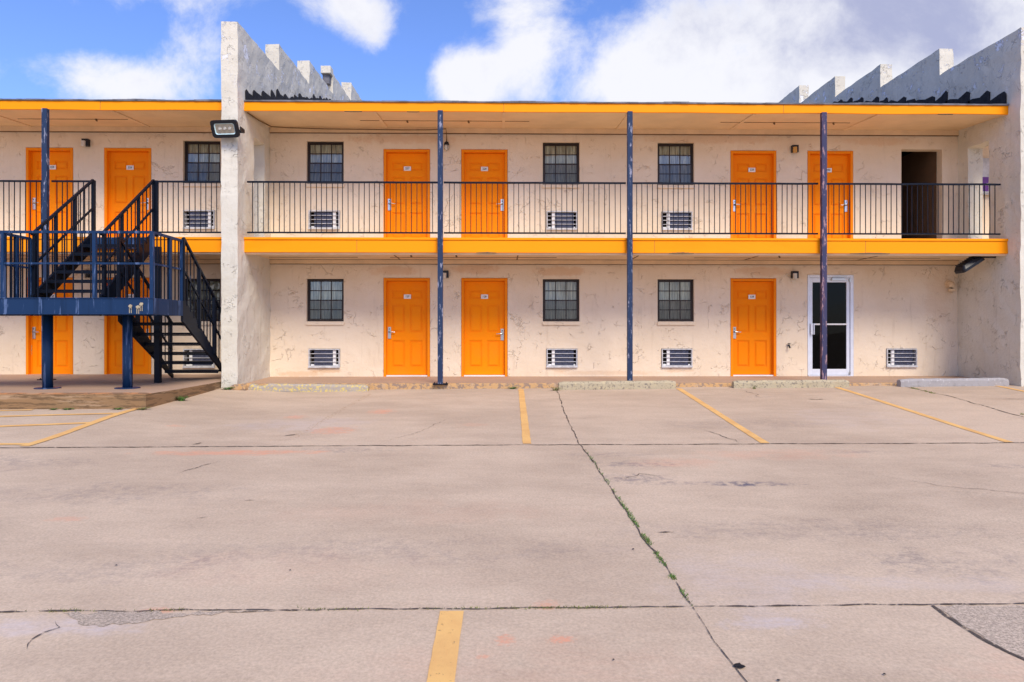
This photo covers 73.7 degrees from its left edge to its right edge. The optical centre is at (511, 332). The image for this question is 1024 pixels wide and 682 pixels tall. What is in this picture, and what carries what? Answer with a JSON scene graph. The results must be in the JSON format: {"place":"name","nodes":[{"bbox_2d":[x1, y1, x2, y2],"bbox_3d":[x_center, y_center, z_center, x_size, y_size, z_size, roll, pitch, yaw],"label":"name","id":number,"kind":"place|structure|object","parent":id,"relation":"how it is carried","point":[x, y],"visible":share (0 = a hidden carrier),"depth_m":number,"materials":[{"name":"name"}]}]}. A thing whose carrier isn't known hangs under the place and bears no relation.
{"place":"outdoors","nodes":[
{"label":"outdoors","id":0,"kind":"place"},
{"bbox_2d":[0,385,1023,681],"bbox_3d":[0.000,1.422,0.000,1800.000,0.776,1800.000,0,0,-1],"label":"ground","id":1,"kind":"structure","parent":0,"point":[842,535],"depth_m":5.18,"materials":[{"name":"beige concrete"}]},
{"bbox_2d":[0,374,220,408],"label":"stair pad","id":2,"kind":"object","parent":1,"relation":"on","point":[82,391],"visible":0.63,"depth_m":11.51,"materials":[{"name":"beige concrete"}]},
{"bbox_2d":[0,179,220,388],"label":"metal staircase","id":3,"kind":"structure","parent":2,"relation":"on","point":[39,301],"depth_m":12.01,"materials":[{"name":"blue metal"}]},
{"bbox_2d":[175,396,187,400],"bbox_3d":[-5.656,1.122,11.674,0.312,0.087,0.201,0,0,-1],"label":"weed","id":4,"kind":"object","parent":1,"relation":"on","point":[180,398],"visible":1,"depth_m":11.64,"materials":[{"name":"green plant"}]},
{"bbox_2d":[249,383,368,391],"bbox_3d":[-3.986,1.085,13.450,2.314,0.155,0.183,1,0,-1],"label":"wheel stop","id":5,"kind":"object","parent":1,"relation":"on","point":[282,387],"visible":0.95,"depth_m":13.37,"materials":[{"name":"beige concrete"}]},
{"bbox_2d":[0,21,1023,387],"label":"motel building","id":6,"kind":"structure","parent":1,"relation":"on","point":[630,305],"depth_m":15.27,"materials":[{"name":"beige paint"}]},
{"bbox_2d":[0,180,40,230],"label":"balcony railing","id":7,"kind":"object","parent":6,"relation":"on","point":[20,181],"visible":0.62,"depth_m":13.63,"materials":[{"name":"black metal"}]},
{"bbox_2d":[26,278,72,373],"bbox_3d":[-10.260,-0.108,15.212,1.030,2.225,0.154,0,0,-1],"label":"door","id":8,"kind":"structure","parent":6,"relation":"in","point":[62,325],"depth_m":15.25,"materials":[{"name":"orange paint"}]},
{"bbox_2d":[26,148,72,236],"bbox_3d":[-10.260,-2.987,15.212,1.030,2.225,0.154,0,0,-1],"label":"door","id":9,"kind":"structure","parent":6,"relation":"in","point":[60,159],"depth_m":15.25,"materials":[{"name":"orange paint"}]},
{"bbox_2d":[51,180,95,230],"bbox_3d":[-8.768,-2.475,13.654,0.855,1.140,0.050,0,0,-1],"label":"balcony railing","id":10,"kind":"object","parent":6,"relation":"on","point":[67,181],"visible":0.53,"depth_m":13.65,"materials":[{"name":"black metal"}]},
{"bbox_2d":[81,139,89,146],"bbox_3d":[-9.428,-4.192,15.079,0.140,0.175,0.149,0,0,-1],"label":"wall lamp","id":11,"kind":"object","parent":6,"relation":"attached to","point":[85,142],"visible":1,"depth_m":15.05,"materials":[{"name":"black glass"}]},
{"bbox_2d":[104,278,150,373],"bbox_3d":[-8.540,-0.108,15.239,1.030,2.225,0.154,0,0,-1],"label":"door","id":12,"kind":"structure","parent":6,"relation":"in","point":[112,328],"depth_m":15.27,"materials":[{"name":"orange paint"}]},
{"bbox_2d":[104,148,150,236],"bbox_3d":[-8.540,-2.987,15.239,1.030,2.225,0.154,0,0,-1],"label":"door","id":13,"kind":"structure","parent":6,"relation":"in","point":[127,171],"depth_m":15.27,"materials":[{"name":"orange paint"}]},
{"bbox_2d":[155,180,220,236],"bbox_3d":[-6.423,-2.475,13.691,1.435,1.140,0.050,0,0,-1],"label":"balcony railing","id":14,"kind":"object","parent":6,"relation":"on","point":[157,182],"visible":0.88,"depth_m":13.68,"materials":[{"name":"black metal"}]},
{"bbox_2d":[182,210,214,228],"bbox_3d":[-6.961,-2.511,15.265,0.706,0.424,0.235,0,0,-1],"label":"air conditioner","id":15,"kind":"object","parent":6,"relation":"attached to","point":[192,219],"visible":0.84,"depth_m":15.20,"materials":[{"name":"paint"}]},
{"bbox_2d":[182,349,214,367],"bbox_3d":[-6.961,0.574,15.265,0.706,0.424,0.235,0,0,-1],"label":"air conditioner","id":16,"kind":"object","parent":6,"relation":"attached to","point":[196,358],"visible":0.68,"depth_m":15.20,"materials":[{"name":"paint"}]},
{"bbox_2d":[182,141,220,186],"bbox_3d":[-6.906,-3.799,15.289,0.884,1.112,0.268,0,0,-1],"label":"window","id":17,"kind":"structure","parent":6,"relation":"in","point":[202,158],"depth_m":15.28,"materials":[{"name":"brown metal"}]},
{"bbox_2d":[185,279,220,324],"bbox_3d":[-6.906,-0.725,15.289,0.884,1.112,0.267,0,0,-1],"label":"window","id":18,"kind":"structure","parent":6,"relation":"in","point":[214,284],"depth_m":15.30,"materials":[{"name":"black glass"}]},
{"bbox_2d":[210,119,244,137],"bbox_3d":[-5.503,-3.914,13.165,0.570,0.324,0.341,0,0,-1],"label":"flood light","id":19,"kind":"object","parent":6,"relation":"attached to","point":[225,128],"visible":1,"depth_m":13.10,"materials":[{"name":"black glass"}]},
{"bbox_2d":[308,349,339,367],"bbox_3d":[-4.190,0.574,15.309,0.706,0.424,0.235,0,0,-1],"label":"air conditioner","id":20,"kind":"object","parent":6,"relation":"attached to","point":[323,358],"visible":0.93,"depth_m":15.25,"materials":[{"name":"paint"}]},
{"bbox_2d":[308,210,339,228],"bbox_3d":[-4.190,-2.511,15.309,0.706,0.424,0.235,0,0,-1],"label":"air conditioner","id":21,"kind":"object","parent":6,"relation":"attached to","point":[313,219],"visible":0.85,"depth_m":15.24,"materials":[{"name":"paint"}]},
{"bbox_2d":[306,279,343,324],"bbox_3d":[-4.173,-0.725,15.332,0.884,1.112,0.267,0,0,-1],"label":"window","id":22,"kind":"structure","parent":6,"relation":"in","point":[325,296],"depth_m":15.32,"materials":[{"name":"brown metal"}]},
{"bbox_2d":[306,142,343,186],"bbox_3d":[-4.173,-3.799,15.332,0.884,1.112,0.268,0,0,-1],"label":"window","id":23,"kind":"structure","parent":6,"relation":"in","point":[325,159],"depth_m":15.32,"materials":[{"name":"glass"}]},
{"bbox_2d":[321,66,332,85],"bbox_3d":[-5.627,-7.805,20.769,0.300,0.500,0.350,0,0,-1],"label":"roof ventilator","id":24,"kind":"object","parent":6,"relation":"attached to","point":[327,72],"visible":0.98,"depth_m":20.69,"materials":[{"name":"white paint"}]},
{"bbox_2d":[247,181,437,233],"bbox_3d":[-3.405,-2.519,13.738,3.822,1.048,0.040,0,0,-1],"label":"balcony railing","id":25,"kind":"object","parent":6,"relation":"attached to","point":[379,182],"visible":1,"depth_m":13.73,"materials":[{"name":"black metal"}]},
{"bbox_2d":[247,112,446,140],"bbox_3d":[-3.585,-4.386,15.024,4.171,0.306,1.174,0,0,-20],"label":"cable","id":26,"kind":"object","parent":6,"relation":"attached to","point":[346,129],"visible":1,"depth_m":15.12,"materials":[{"name":"beige plastic"}]},
{"bbox_2d":[384,278,429,376],"bbox_3d":[-2.354,-0.108,15.336,1.030,2.225,0.154,0,0,-1],"label":"door","id":27,"kind":"structure","parent":6,"relation":"in","point":[406,300],"depth_m":15.37,"materials":[{"name":"orange paint"}]},
{"bbox_2d":[384,149,429,236],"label":"door","id":28,"kind":"structure","parent":6,"relation":"in","point":[399,164],"depth_m":15.37,"materials":[{"name":"orange paint"}]},
{"bbox_2d":[443,271,448,277],"bbox_3d":[-1.484,-1.292,15.204,0.140,0.175,0.149,0,0,-1],"label":"wall lamp","id":29,"kind":"object","parent":6,"relation":"attached to","point":[445,274],"visible":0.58,"depth_m":15.18,"materials":[{"name":"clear glass"}]},
{"bbox_2d":[444,141,448,150],"bbox_3d":[-1.459,-4.150,15.215,0.120,0.216,0.128,0,0,-1],"label":"wall lamp","id":30,"kind":"object","parent":6,"relation":"attached to","point":[446,145],"visible":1,"depth_m":15.17,"materials":[{"name":"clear glass"}]},
{"bbox_2d":[461,278,506,375],"bbox_3d":[-0.619,-0.108,15.363,1.030,2.225,0.154,0,0,-1],"label":"door","id":31,"kind":"structure","parent":6,"relation":"in","point":[483,300],"depth_m":15.40,"materials":[{"name":"orange paint"}]},
{"bbox_2d":[461,149,506,237],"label":"door","id":32,"kind":"structure","parent":6,"relation":"in","point":[476,165],"depth_m":15.40,"materials":[{"name":"orange paint"}]},
{"bbox_2d":[444,181,625,233],"bbox_3d":[0.464,-2.519,13.799,3.678,1.049,0.040,0,0,-1],"label":"balcony railing","id":33,"kind":"object","parent":6,"relation":"attached to","point":[529,183],"visible":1,"depth_m":13.79,"materials":[{"name":"black metal"}]},
{"bbox_2d":[542,279,579,324],"bbox_3d":[1.102,-0.725,15.415,0.884,1.112,0.267,0,0,-1],"label":"window","id":34,"kind":"structure","parent":6,"relation":"in","point":[560,296],"depth_m":15.41,"materials":[{"name":"brown metal"}]},
{"bbox_2d":[542,143,579,187],"bbox_3d":[1.102,-3.799,15.415,0.884,1.112,0.268,0,0,-1],"label":"window","id":35,"kind":"structure","parent":6,"relation":"in","point":[560,160],"depth_m":15.41,"materials":[{"name":"glass"}]},
{"bbox_2d":[546,211,576,229],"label":"air conditioner","id":36,"kind":"object","parent":6,"relation":"attached to","point":[553,220],"visible":0.84,"depth_m":15.33,"materials":[{"name":"paint"}]},
{"bbox_2d":[546,349,577,367],"bbox_3d":[1.119,0.574,15.392,0.706,0.424,0.235,0,0,-1],"label":"air conditioner","id":37,"kind":"object","parent":6,"relation":"attached to","point":[561,358],"visible":0.95,"depth_m":15.33,"materials":[{"name":"paint"}]},
{"bbox_2d":[657,279,694,324],"bbox_3d":[3.686,-0.725,15.456,0.884,1.112,0.268,0,0,-1],"label":"window","id":38,"kind":"structure","parent":6,"relation":"in","point":[675,296],"depth_m":15.45,"materials":[{"name":"grey glass"}]},
{"bbox_2d":[658,143,693,187],"bbox_3d":[3.686,-3.799,15.456,0.884,1.112,0.268,0,0,-1],"label":"window","id":39,"kind":"structure","parent":6,"relation":"in","point":[675,160],"depth_m":15.45,"materials":[{"name":"blue glass"}]},
{"bbox_2d":[661,349,692,367],"bbox_3d":[3.709,0.574,15.433,0.706,0.424,0.235,0,0,-1],"label":"air conditioner","id":40,"kind":"object","parent":6,"relation":"attached to","point":[676,358],"visible":0.91,"depth_m":15.37,"materials":[{"name":"paint"}]},
{"bbox_2d":[661,211,692,229],"bbox_3d":[3.709,-2.511,15.433,0.706,0.424,0.235,0,0,-1],"label":"air conditioner","id":41,"kind":"object","parent":6,"relation":"attached to","point":[668,221],"visible":0.71,"depth_m":15.37,"materials":[{"name":"paint"}]},
{"bbox_2d":[633,182,817,234],"bbox_3d":[4.323,-2.520,13.860,3.800,1.050,0.040,0,0,-1],"label":"balcony railing","id":42,"kind":"object","parent":6,"relation":"attached to","point":[714,184],"visible":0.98,"depth_m":13.85,"materials":[{"name":"black metal"}]},
{"bbox_2d":[730,278,775,375],"bbox_3d":[5.442,-0.108,15.458,1.030,2.225,0.154,0,0,-1],"label":"door","id":43,"kind":"structure","parent":6,"relation":"in","point":[752,301],"depth_m":15.49,"materials":[{"name":"orange paint"}]},
{"bbox_2d":[730,151,775,237],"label":"door","id":44,"kind":"structure","parent":6,"relation":"in","point":[745,166],"depth_m":15.49,"materials":[{"name":"orange paint"}]},
{"bbox_2d":[791,145,798,152],"bbox_3d":[6.360,-4.122,15.327,0.140,0.175,0.149,0,0,-1],"label":"wall lamp","id":45,"kind":"object","parent":6,"relation":"attached to","point":[794,148],"visible":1,"depth_m":15.30,"materials":[{"name":"orange glass"}]},
{"bbox_2d":[791,271,798,278],"bbox_3d":[6.360,-1.292,15.327,0.140,0.175,0.149,0,0,-1],"label":"wall lamp","id":46,"kind":"object","parent":6,"relation":"attached to","point":[794,274],"visible":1,"depth_m":15.30,"materials":[{"name":"black glass"}]},
{"bbox_2d":[807,151,852,237],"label":"door","id":47,"kind":"structure","parent":6,"relation":"in","point":[839,163],"depth_m":15.52,"materials":[{"name":"orange paint"}]},
{"bbox_2d":[807,275,853,375],"bbox_3d":[7.193,-0.146,15.452,1.044,2.313,0.165,0,0,-1],"label":"glass door","id":48,"kind":"structure","parent":6,"relation":"in","point":[840,288],"depth_m":15.45,"materials":[{"name":"black glass"}]},
{"bbox_2d":[886,348,917,366],"bbox_3d":[8.807,0.574,15.513,0.706,0.424,0.235,0,0,-1],"label":"air conditioner","id":49,"kind":"object","parent":6,"relation":"attached to","point":[901,357],"visible":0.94,"depth_m":15.45,"materials":[{"name":"paint"}]},
{"bbox_2d":[827,183,1000,234],"bbox_3d":[8.157,-2.520,13.920,3.630,1.051,0.040,0,0,-1],"label":"balcony railing","id":50,"kind":"object","parent":6,"relation":"on","point":[917,184],"visible":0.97,"depth_m":13.91,"materials":[{"name":"black metal"}]},
{"bbox_2d":[945,280,955,290],"bbox_3d":[9.880,-1.061,15.356,0.170,0.253,0.202,0,0,-1],"label":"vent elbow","id":51,"kind":"object","parent":6,"relation":"attached to","point":[950,284],"visible":1,"depth_m":15.32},
{"bbox_2d":[954,256,995,273],"bbox_3d":[9.716,-1.417,14.274,0.783,0.363,0.330,0,0,-1],"label":"flood light","id":52,"kind":"object","parent":6,"relation":"attached to","point":[966,264],"visible":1,"depth_m":14.15,"materials":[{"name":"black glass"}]},
{"bbox_2d":[983,158,988,194],"bbox_3d":[10.760,-3.515,15.367,0.500,0.820,0.067,0,0,-1],"label":"wall sign","id":53,"kind":"object","parent":6,"relation":"attached to","point":[985,170],"visible":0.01,"depth_m":15.34,"materials":[{"name":"paint"}]},
{"bbox_2d":[230,382,896,389],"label":"curb","id":54,"kind":"structure","parent":1,"relation":"on","point":[377,386],"depth_m":13.73,"materials":[{"name":"beige concrete"}]},
{"bbox_2d":[249,375,968,382],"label":"walkway","id":55,"kind":"structure","parent":1,"relation":"on","point":[535,379],"depth_m":14.61,"materials":[{"name":"beige concrete"}]},
{"bbox_2d":[558,380,675,389],"bbox_3d":[2.081,1.040,13.555,2.332,0.166,0.185,0,0,-2],"label":"wheel stop","id":56,"kind":"object","parent":1,"relation":"on","point":[601,385],"visible":1,"depth_m":13.48,"materials":[{"name":"beige concrete"}]},
{"bbox_2d":[732,379,848,387],"bbox_3d":[5.561,1.022,13.642,2.312,0.154,0.182,0,0,-1],"label":"wheel stop","id":57,"kind":"object","parent":1,"relation":"on","point":[792,383],"visible":1,"depth_m":13.56,"materials":[{"name":"beige concrete"}]},
{"bbox_2d":[897,378,1008,386],"bbox_3d":[8.855,0.995,13.716,2.224,0.161,0.182,0,0,-2],"label":"wheel stop","id":58,"kind":"object","parent":1,"relation":"on","point":[936,382],"visible":1,"depth_m":13.64,"materials":[{"name":"grey concrete"}]},
{"bbox_2d":[0,0,1023,102],"label":"sky","id":59,"kind":"structure","parent":0,"point":[752,51],"materials":[{"name":"blue"}]},
{"bbox_2d":[16,387,1023,612],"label":"crack grass","id":60,"kind":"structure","parent":0,"point":[673,577],"depth_m":4.22,"materials":[{"name":"green plant"}]}
]}

